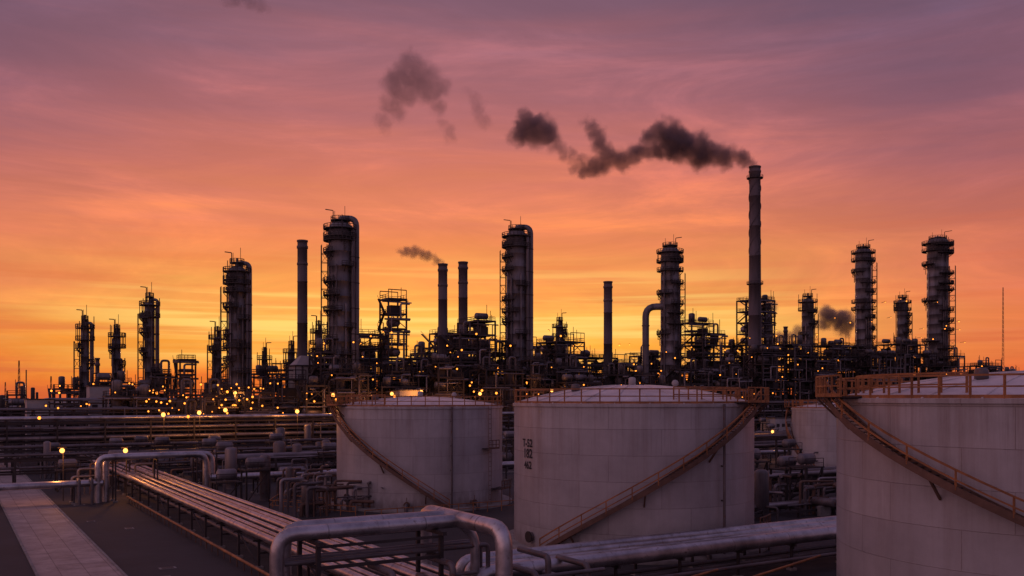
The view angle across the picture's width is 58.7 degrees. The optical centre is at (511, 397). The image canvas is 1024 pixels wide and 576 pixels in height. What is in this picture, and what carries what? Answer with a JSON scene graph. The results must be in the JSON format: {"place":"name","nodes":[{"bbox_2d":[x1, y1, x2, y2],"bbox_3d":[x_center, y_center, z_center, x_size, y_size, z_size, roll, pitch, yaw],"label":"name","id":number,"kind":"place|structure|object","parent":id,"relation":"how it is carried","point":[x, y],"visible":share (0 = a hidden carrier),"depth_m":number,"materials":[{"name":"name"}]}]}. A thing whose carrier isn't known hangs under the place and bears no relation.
{"place":"outdoors","nodes":[
{"label":"outdoors","id":0,"kind":"place"},
{"bbox_2d":[0,450,127,575],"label":"concrete path","id":1,"kind":"structure","parent":0,"point":[53,538],"depth_m":89.90,"materials":[{"name":"concrete"}]},
{"bbox_2d":[108,314,125,424],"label":"distillation column","id":2,"kind":"structure","parent":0,"point":[115,347],"depth_m":258.62,"materials":[{"name":"metal"}]},
{"bbox_2d":[0,399,835,575],"bbox_3d":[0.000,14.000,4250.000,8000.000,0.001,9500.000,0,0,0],"label":"ground","id":3,"kind":"structure","parent":0,"point":[148,545],"depth_m":90.73,"materials":[{"name":"concrete"}]},
{"bbox_2d":[0,379,28,445],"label":"process structure","id":4,"kind":"object","parent":3,"relation":"on","point":[17,402],"visible":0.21,"depth_m":262.92,"materials":[{"name":"paint"}]},
{"bbox_2d":[24,399,54,456],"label":"control building","id":5,"kind":"structure","parent":3,"relation":"on","point":[34,403],"depth_m":210.96,"materials":[{"name":"paint"}]},
{"bbox_2d":[47,376,78,443],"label":"process structure","id":6,"kind":"object","parent":3,"relation":"on","point":[61,379],"visible":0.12,"depth_m":249.64,"materials":[{"name":"paint"}]},
{"bbox_2d":[73,305,94,447],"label":"distillation column","id":7,"kind":"structure","parent":3,"relation":"on","point":[84,368],"depth_m":245.15,"materials":[{"name":"metal"}]},
{"bbox_2d":[95,358,99,385],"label":"chimney stack","id":8,"kind":"object","parent":3,"relation":"on","point":[97,365],"visible":0.34,"depth_m":265.58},
{"bbox_2d":[85,385,110,447],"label":"control building","id":9,"kind":"structure","parent":3,"relation":"on","point":[94,391],"depth_m":226.75,"materials":[{"name":"paint"}]},
{"bbox_2d":[89,371,134,424],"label":"process structure","id":10,"kind":"object","parent":3,"relation":"on","point":[121,375],"visible":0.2,"depth_m":245.40,"materials":[{"name":"paint"}]},
{"bbox_2d":[8,426,238,449],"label":"process equipment","id":11,"kind":"object","parent":3,"relation":"on","point":[72,443],"depth_m":212.25,"materials":[{"name":"metal"}]},
{"bbox_2d":[98,375,160,449],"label":"process structure","id":12,"kind":"object","parent":3,"relation":"on","point":[141,396],"visible":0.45,"depth_m":213.54,"materials":[{"name":"paint"}]},
{"bbox_2d":[137,282,159,406],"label":"distillation column","id":13,"kind":"structure","parent":3,"relation":"on","point":[148,316],"depth_m":246.08,"materials":[{"name":"metal"}]},
{"bbox_2d":[129,359,174,424],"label":"process structure","id":14,"kind":"object","parent":3,"relation":"on","point":[161,377],"visible":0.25,"depth_m":245.37,"materials":[{"name":"paint"}]},
{"bbox_2d":[0,445,333,482],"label":"pipe rack","id":15,"kind":"object","parent":3,"relation":"on","point":[13,468],"visible":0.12,"depth_m":150.08,"materials":[{"name":"metal"}]},
{"bbox_2d":[47,398,318,447],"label":"pipe rack","id":16,"kind":"object","parent":3,"relation":"on","point":[84,400],"visible":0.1,"depth_m":218.62,"materials":[{"name":"metal"}]},
{"bbox_2d":[173,350,198,424],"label":"process structure","id":17,"kind":"object","parent":3,"relation":"on","point":[177,372],"visible":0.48,"depth_m":244.99,"materials":[{"name":"paint"}]},
{"bbox_2d":[166,376,230,445],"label":"process structure","id":18,"kind":"object","parent":3,"relation":"on","point":[205,407],"visible":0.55,"depth_m":213.02,"materials":[{"name":"paint"}]},
{"bbox_2d":[202,374,225,423],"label":"process structure","id":19,"kind":"object","parent":3,"relation":"on","point":[213,386],"visible":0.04,"depth_m":242.34,"materials":[{"name":"paint"}]},
{"bbox_2d":[207,321,225,392],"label":"distillation column","id":20,"kind":"structure","parent":3,"relation":"on","point":[214,347],"depth_m":255.67,"materials":[{"name":"metal"}]},
{"bbox_2d":[220,248,251,450],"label":"distillation column","id":21,"kind":"structure","parent":3,"relation":"on","point":[237,308],"depth_m":235.98,"materials":[{"name":"metal"}]},
{"bbox_2d":[0,406,503,456],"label":"pipe rack","id":22,"kind":"object","parent":3,"relation":"on","point":[150,409],"visible":0.13,"depth_m":206.34,"materials":[{"name":"metal"}]},
{"bbox_2d":[0,438,509,470],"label":"pipe rack","id":23,"kind":"object","parent":3,"relation":"on","point":[302,442],"visible":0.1,"depth_m":175.10,"materials":[{"name":"metal"}]},
{"bbox_2d":[233,377,279,450],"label":"process structure","id":24,"kind":"object","parent":3,"relation":"on","point":[248,404],"visible":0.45,"depth_m":219.75,"materials":[{"name":"paint"}]},
{"bbox_2d":[0,412,513,466],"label":"pipe rack","id":25,"kind":"object","parent":3,"relation":"on","point":[193,436],"visible":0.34,"depth_m":197.61,"materials":[{"name":"metal"}]},
{"bbox_2d":[257,338,271,390],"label":"distillation column","id":26,"kind":"structure","parent":3,"relation":"on","point":[264,359],"depth_m":263.05,"materials":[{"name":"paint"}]},
{"bbox_2d":[194,451,336,484],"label":"pipe rack","id":27,"kind":"object","parent":3,"relation":"on","point":[276,464],"visible":0.26,"depth_m":152.00,"materials":[{"name":"metal"}]},
{"bbox_2d":[252,358,287,435],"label":"process structure","id":28,"kind":"object","parent":3,"relation":"on","point":[258,369],"visible":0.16,"depth_m":250.94,"materials":[{"name":"paint"}]},
{"bbox_2d":[27,424,513,494],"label":"process equipment","id":29,"kind":"object","parent":3,"relation":"on","point":[229,450],"visible":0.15,"depth_m":156.43,"materials":[{"name":"paint"}]},
{"bbox_2d":[266,361,311,438],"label":"process structure","id":30,"kind":"object","parent":3,"relation":"on","point":[282,392],"visible":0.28,"depth_m":238.30,"materials":[{"name":"paint"}]},
{"bbox_2d":[283,336,296,372],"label":"distillation column","id":31,"kind":"structure","parent":3,"relation":"on","point":[290,350],"depth_m":267.11,"materials":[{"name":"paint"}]},
{"bbox_2d":[210,455,382,516],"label":"pump station","id":32,"kind":"object","parent":3,"relation":"on","point":[305,487],"visible":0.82,"depth_m":114.51,"materials":[{"name":"metal"}]},
{"bbox_2d":[297,239,307,357],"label":"chimney stack","id":33,"kind":"object","parent":3,"relation":"on","point":[302,318],"visible":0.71,"depth_m":252.12,"materials":[{"name":"metal"}]},
{"bbox_2d":[287,356,318,438],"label":"process furnace","id":34,"kind":"object","parent":3,"relation":"on","point":[300,362],"visible":0.12,"depth_m":245.65,"materials":[{"name":"paint"}]},
{"bbox_2d":[295,376,332,444],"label":"process structure","id":35,"kind":"object","parent":3,"relation":"on","point":[313,382],"visible":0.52,"depth_m":228.49,"materials":[{"name":"paint"}]},
{"bbox_2d":[308,311,326,422],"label":"distillation column","id":36,"kind":"structure","parent":3,"relation":"on","point":[316,331],"depth_m":259.10,"materials":[{"name":"metal"}]},
{"bbox_2d":[307,338,353,441],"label":"process structure","id":37,"kind":"object","parent":3,"relation":"on","point":[318,366],"visible":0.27,"depth_m":240.38,"materials":[{"name":"paint"}]},
{"bbox_2d":[321,209,359,377],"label":"distillation column","id":38,"kind":"structure","parent":3,"relation":"on","point":[341,254],"depth_m":246.17,"materials":[{"name":"metal"}]},
{"bbox_2d":[322,357,371,441],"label":"process structure","id":39,"kind":"object","parent":3,"relation":"on","point":[351,384],"visible":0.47,"depth_m":231.95,"materials":[{"name":"paint"}]},
{"bbox_2d":[359,338,382,393],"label":"process structure","id":40,"kind":"object","parent":3,"relation":"on","point":[364,353],"visible":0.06,"depth_m":276.89,"materials":[{"name":"paint"}]},
{"bbox_2d":[359,329,384,399],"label":"process structure","id":41,"kind":"object","parent":3,"relation":"on","point":[368,348],"visible":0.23,"depth_m":253.86,"materials":[{"name":"paint"}]},
{"bbox_2d":[377,322,392,393],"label":"distillation column","id":42,"kind":"structure","parent":3,"relation":"on","point":[385,336],"depth_m":282.69,"materials":[{"name":"metal"}]},
{"bbox_2d":[269,505,512,575],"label":"pipe expansion loop","id":43,"kind":"object","parent":3,"relation":"on","point":[426,522],"visible":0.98,"depth_m":54.01,"materials":[{"name":"metal"}]},
{"bbox_2d":[269,494,513,515],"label":"handrail","id":44,"kind":"object","parent":3,"relation":"on","point":[275,500],"visible":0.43,"depth_m":110.20,"materials":[{"name":"metal"}]},
{"bbox_2d":[0,450,787,504],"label":"pipeline","id":45,"kind":"object","parent":3,"relation":"on","point":[98,484],"visible":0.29,"depth_m":122.26,"materials":[{"name":"metal"}]},
{"bbox_2d":[377,289,411,398],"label":"process structure","id":46,"kind":"object","parent":3,"relation":"on","point":[394,311],"visible":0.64,"depth_m":252.88,"materials":[{"name":"paint"}]},
{"bbox_2d":[365,357,423,398],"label":"process structure","id":47,"kind":"object","parent":3,"relation":"on","point":[388,382],"visible":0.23,"depth_m":241.94,"materials":[{"name":"paint"}]},
{"bbox_2d":[389,389,419,395],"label":"control building","id":48,"kind":"structure","parent":3,"relation":"on","point":[400,392],"depth_m":237.49,"materials":[{"name":"paint"}]},
{"bbox_2d":[0,362,831,414],"bbox_3d":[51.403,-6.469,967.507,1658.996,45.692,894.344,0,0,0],"label":"distant refinery","id":49,"kind":"structure","parent":3,"relation":"on","point":[2,401],"depth_m":844.92,"materials":[{"name":"paint"}]},
{"bbox_2d":[395,341,437,386],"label":"process structure","id":50,"kind":"object","parent":3,"relation":"on","point":[422,343],"visible":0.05,"depth_m":288.54,"materials":[{"name":"paint"}]},
{"bbox_2d":[326,391,511,512],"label":"storage tank","id":51,"kind":"object","parent":3,"relation":"on","point":[420,449],"visible":0.97,"depth_m":112.29,"materials":[{"name":"metal"}]},
{"bbox_2d":[404,343,446,395],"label":"process structure","id":52,"kind":"object","parent":3,"relation":"on","point":[420,376],"visible":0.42,"depth_m":251.23,"materials":[{"name":"paint"}]},
{"bbox_2d":[438,263,447,375],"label":"chimney stack","id":53,"kind":"object","parent":3,"relation":"on","point":[442,296],"visible":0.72,"depth_m":277.40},
{"bbox_2d":[423,344,469,398],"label":"process structure","id":54,"kind":"object","parent":3,"relation":"on","point":[442,367],"visible":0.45,"depth_m":248.52,"materials":[{"name":"paint"}]},
{"bbox_2d":[59,467,835,575],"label":"gravel pad","id":55,"kind":"object","parent":3,"relation":"on","point":[230,542],"visible":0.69,"depth_m":82.46,"materials":[{"name":"gravel"}]},
{"bbox_2d":[70,451,448,575],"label":"pipe bundle","id":56,"kind":"object","parent":55,"relation":"on","point":[256,522],"visible":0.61,"depth_m":86.83,"materials":[{"name":"metal"}]},
{"bbox_2d":[455,516,835,575],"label":"pipeline","id":57,"kind":"object","parent":55,"relation":"on","point":[616,554],"visible":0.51,"depth_m":69.08,"materials":[{"name":"metal"}]},
{"bbox_2d":[421,325,475,388],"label":"process structure","id":58,"kind":"object","parent":3,"relation":"on","point":[453,341],"visible":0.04,"depth_m":298.81,"materials":[{"name":"paint"}]},
{"bbox_2d":[458,261,467,381],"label":"chimney stack","id":59,"kind":"object","parent":3,"relation":"on","point":[463,289],"visible":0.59,"depth_m":285.70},
{"bbox_2d":[440,311,499,399],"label":"process structure","id":60,"kind":"object","parent":3,"relation":"on","point":[471,347],"visible":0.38,"depth_m":265.99,"materials":[{"name":"paint"}]},
{"bbox_2d":[367,546,604,575],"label":"valve manifold","id":61,"kind":"object","parent":3,"relation":"on","point":[587,570],"visible":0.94,"depth_m":56.92,"materials":[{"name":"paint"}]},
{"bbox_2d":[473,337,504,399],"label":"process structure","id":62,"kind":"object","parent":3,"relation":"on","point":[497,360],"visible":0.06,"depth_m":283.17,"materials":[{"name":"paint"}]},
{"bbox_2d":[469,356,525,426],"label":"process structure","id":63,"kind":"object","parent":3,"relation":"on","point":[506,385],"visible":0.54,"depth_m":256.05,"materials":[{"name":"paint"}]},
{"bbox_2d":[38,300,982,500],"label":"yard lamps","id":64,"kind":"object","parent":3,"relation":"on","point":[62,450],"visible":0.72,"depth_m":210.83,"materials":[{"name":"glass"}]},
{"bbox_2d":[500,216,532,392],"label":"distillation column","id":65,"kind":"structure","parent":3,"relation":"on","point":[517,258],"depth_m":275.99,"materials":[{"name":"metal"}]},
{"bbox_2d":[295,356,747,398],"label":"pipe rack","id":66,"kind":"object","parent":3,"relation":"on","point":[602,379],"visible":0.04,"depth_m":301.60,"materials":[{"name":"metal"}]},
{"bbox_2d":[512,349,559,399],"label":"process structure","id":67,"kind":"object","parent":3,"relation":"on","point":[537,364],"visible":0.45,"depth_m":269.22,"materials":[{"name":"paint"}]},
{"bbox_2d":[552,312,568,381],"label":"distillation column","id":68,"kind":"structure","parent":3,"relation":"on","point":[559,326],"depth_m":310.07,"materials":[{"name":"metal"}]},
{"bbox_2d":[536,327,587,392],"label":"process structure","id":69,"kind":"object","parent":3,"relation":"on","point":[558,349],"visible":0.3,"depth_m":296.17,"materials":[{"name":"paint"}]},
{"bbox_2d":[548,355,602,392],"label":"process structure","id":70,"kind":"object","parent":3,"relation":"on","point":[580,377],"visible":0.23,"depth_m":270.78,"materials":[{"name":"paint"}]},
{"bbox_2d":[578,350,617,376],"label":"process structure","id":71,"kind":"object","parent":3,"relation":"on","point":[593,359],"visible":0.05,"depth_m":320.36,"materials":[{"name":"paint"}]},
{"bbox_2d":[603,281,612,383],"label":"chimney stack","id":72,"kind":"object","parent":3,"relation":"on","point":[608,299],"visible":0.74,"depth_m":313.41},
{"bbox_2d":[593,362,637,385],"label":"process structure","id":73,"kind":"object","parent":3,"relation":"on","point":[614,378],"visible":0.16,"depth_m":281.64,"materials":[{"name":"paint"}]},
{"bbox_2d":[603,349,652,382],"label":"process structure","id":74,"kind":"object","parent":3,"relation":"on","point":[628,364],"visible":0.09,"depth_m":309.65,"materials":[{"name":"paint"}]},
{"bbox_2d":[509,377,770,564],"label":"storage tank","id":75,"kind":"object","parent":3,"relation":"on","point":[604,462],"visible":0.94,"depth_m":78.58,"materials":[{"name":"metal"}]},
{"bbox_2d":[629,346,660,384],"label":"process structure","id":76,"kind":"object","parent":3,"relation":"on","point":[654,356],"visible":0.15,"depth_m":321.22,"materials":[{"name":"paint"}]},
{"bbox_2d":[622,360,672,385],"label":"process structure","id":77,"kind":"object","parent":3,"relation":"on","point":[639,374],"visible":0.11,"depth_m":284.85,"materials":[{"name":"paint"}]},
{"bbox_2d":[502,418,818,467],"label":"process equipment","id":78,"kind":"object","parent":3,"relation":"on","point":[788,443],"visible":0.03,"depth_m":151.60,"materials":[{"name":"paint"}]},
{"bbox_2d":[656,234,685,384],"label":"distillation column","id":79,"kind":"structure","parent":3,"relation":"on","point":[670,271],"depth_m":308.39,"materials":[{"name":"metal"}]},
{"bbox_2d":[642,303,662,382],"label":"vapour duct","id":80,"kind":"object","parent":79,"relation":"attached to","point":[648,309],"visible":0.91,"depth_m":309.16,"materials":[{"name":"metal"}]},
{"bbox_2d":[666,358,715,391],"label":"process structure","id":81,"kind":"object","parent":3,"relation":"on","point":[680,379],"visible":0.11,"depth_m":297.61,"materials":[{"name":"paint"}]},
{"bbox_2d":[681,313,727,395],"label":"process structure","id":82,"kind":"object","parent":3,"relation":"on","point":[704,354],"visible":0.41,"depth_m":322.16,"materials":[{"name":"paint"}]},
{"bbox_2d":[702,352,752,400],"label":"process structure","id":83,"kind":"object","parent":3,"relation":"on","point":[728,378],"visible":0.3,"depth_m":305.29,"materials":[{"name":"paint"}]},
{"bbox_2d":[715,338,743,393],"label":"process structure","id":84,"kind":"object","parent":3,"relation":"on","point":[731,345],"visible":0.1,"depth_m":357.26,"materials":[{"name":"paint"}]},
{"bbox_2d":[747,165,762,418],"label":"chimney stack","id":85,"kind":"object","parent":3,"relation":"on","point":[755,177],"visible":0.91,"depth_m":336.44,"materials":[{"name":"paint"}]},
{"bbox_2d":[736,291,777,394],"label":"process structure","id":86,"kind":"object","parent":3,"relation":"on","point":[766,307],"visible":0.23,"depth_m":350.44,"materials":[{"name":"paint"}]},
{"bbox_2d":[743,344,787,429],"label":"process structure","id":87,"kind":"object","parent":3,"relation":"on","point":[764,356],"visible":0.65,"depth_m":333.03,"materials":[{"name":"paint"}]},
{"bbox_2d":[763,302,776,399],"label":"distillation column","id":88,"kind":"structure","parent":3,"relation":"on","point":[768,327],"depth_m":371.74,"materials":[{"name":"metal"}]},
{"bbox_2d":[754,431,785,458],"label":"pipe rack","id":89,"kind":"object","parent":3,"relation":"on","point":[769,432],"visible":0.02,"depth_m":213.34,"materials":[{"name":"metal"}]},
{"bbox_2d":[754,433,791,467],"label":"pipe rack","id":90,"kind":"object","parent":3,"relation":"on","point":[763,441],"visible":0.01,"depth_m":177.04,"materials":[{"name":"metal"}]},
{"bbox_2d":[754,401,833,422],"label":"pipe rack","id":91,"kind":"object","parent":3,"relation":"on","point":[782,411],"visible":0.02,"depth_m":306.82,"materials":[{"name":"metal"}]},
{"bbox_2d":[754,448,835,519],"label":"pump station","id":92,"kind":"object","parent":3,"relation":"on","point":[764,492],"visible":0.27,"depth_m":109.90,"materials":[{"name":"paint"}]},
{"bbox_2d":[769,334,820,416],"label":"process structure","id":93,"kind":"object","parent":3,"relation":"on","point":[793,373],"visible":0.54,"depth_m":339.54,"materials":[{"name":"paint"}]},
{"bbox_2d":[754,466,835,500],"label":"pipe rack","id":94,"kind":"object","parent":3,"relation":"on","point":[827,472],"visible":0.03,"depth_m":122.80,"materials":[{"name":"metal"}]},
{"bbox_2d":[754,497,835,521],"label":"pipe rack","id":95,"kind":"object","parent":3,"relation":"on","point":[776,507],"visible":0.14,"depth_m":105.86,"materials":[{"name":"metal"}]},
{"bbox_2d":[798,289,818,391],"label":"distillation column","id":96,"kind":"structure","parent":3,"relation":"on","point":[809,321],"depth_m":351.69,"materials":[{"name":"metal"}]},
{"bbox_2d":[784,400,835,466],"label":"storage tank","id":97,"kind":"object","parent":3,"relation":"on","point":[813,428],"visible":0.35,"depth_m":159.85,"materials":[{"name":"metal"}]},
{"bbox_2d":[800,349,837,399],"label":"process structure","id":98,"kind":"object","parent":3,"relation":"on","point":[824,364],"visible":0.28,"depth_m":341.47,"materials":[{"name":"paint"}]},
{"bbox_2d":[815,338,875,394],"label":"process structure","id":99,"kind":"object","parent":3,"relation":"on","point":[843,353],"visible":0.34,"depth_m":359.58,"materials":[{"name":"paint"}]},
{"bbox_2d":[851,238,876,373],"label":"distillation column","id":100,"kind":"structure","parent":3,"relation":"on","point":[864,261],"depth_m":365.15,"materials":[{"name":"metal"}]},
{"bbox_2d":[850,342,903,391],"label":"process structure","id":101,"kind":"object","parent":3,"relation":"on","point":[880,365],"visible":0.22,"depth_m":359.32,"materials":[{"name":"paint"}]},
{"bbox_2d":[893,288,912,372],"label":"distillation column","id":102,"kind":"structure","parent":3,"relation":"on","point":[903,316],"depth_m":392.49,"materials":[{"name":"metal"}]},
{"bbox_2d":[875,333,936,383],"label":"process structure","id":103,"kind":"object","parent":3,"relation":"on","point":[907,359],"visible":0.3,"depth_m":380.07,"materials":[{"name":"paint"}]},
{"bbox_2d":[815,368,1023,575],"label":"storage tank","id":104,"kind":"object","parent":3,"relation":"on","point":[929,477],"visible":1,"depth_m":51.34,"materials":[{"name":"metal"}]},
{"bbox_2d":[921,230,955,370],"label":"distillation column","id":105,"kind":"structure","parent":3,"relation":"on","point":[938,251],"depth_m":390.67,"materials":[{"name":"metal"}]},
{"bbox_2d":[916,347,966,378],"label":"process structure","id":106,"kind":"object","parent":3,"relation":"on","point":[949,366],"visible":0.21,"depth_m":379.71,"materials":[{"name":"paint"}]},
{"bbox_2d":[954,355,1007,373],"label":"process structure","id":107,"kind":"object","parent":3,"relation":"on","point":[992,367],"visible":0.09,"depth_m":404.50,"materials":[{"name":"paint"}]},
{"bbox_2d":[1002,288,1003,371],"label":"lattice mast","id":108,"kind":"object","parent":3,"relation":"on","point":[1002,318],"visible":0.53,"depth_m":442.02,"materials":[{"name":"metal"}]},
{"bbox_2d":[0,0,1023,398],"label":"sky","id":109,"kind":"structure","parent":0,"point":[143,142],"materials":[{"name":"orange"}]},
{"bbox_2d":[760,417,791,440],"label":"control building","id":110,"kind":"structure","parent":0,"point":[778,421],"depth_m":284.15,"materials":[{"name":"paint"}]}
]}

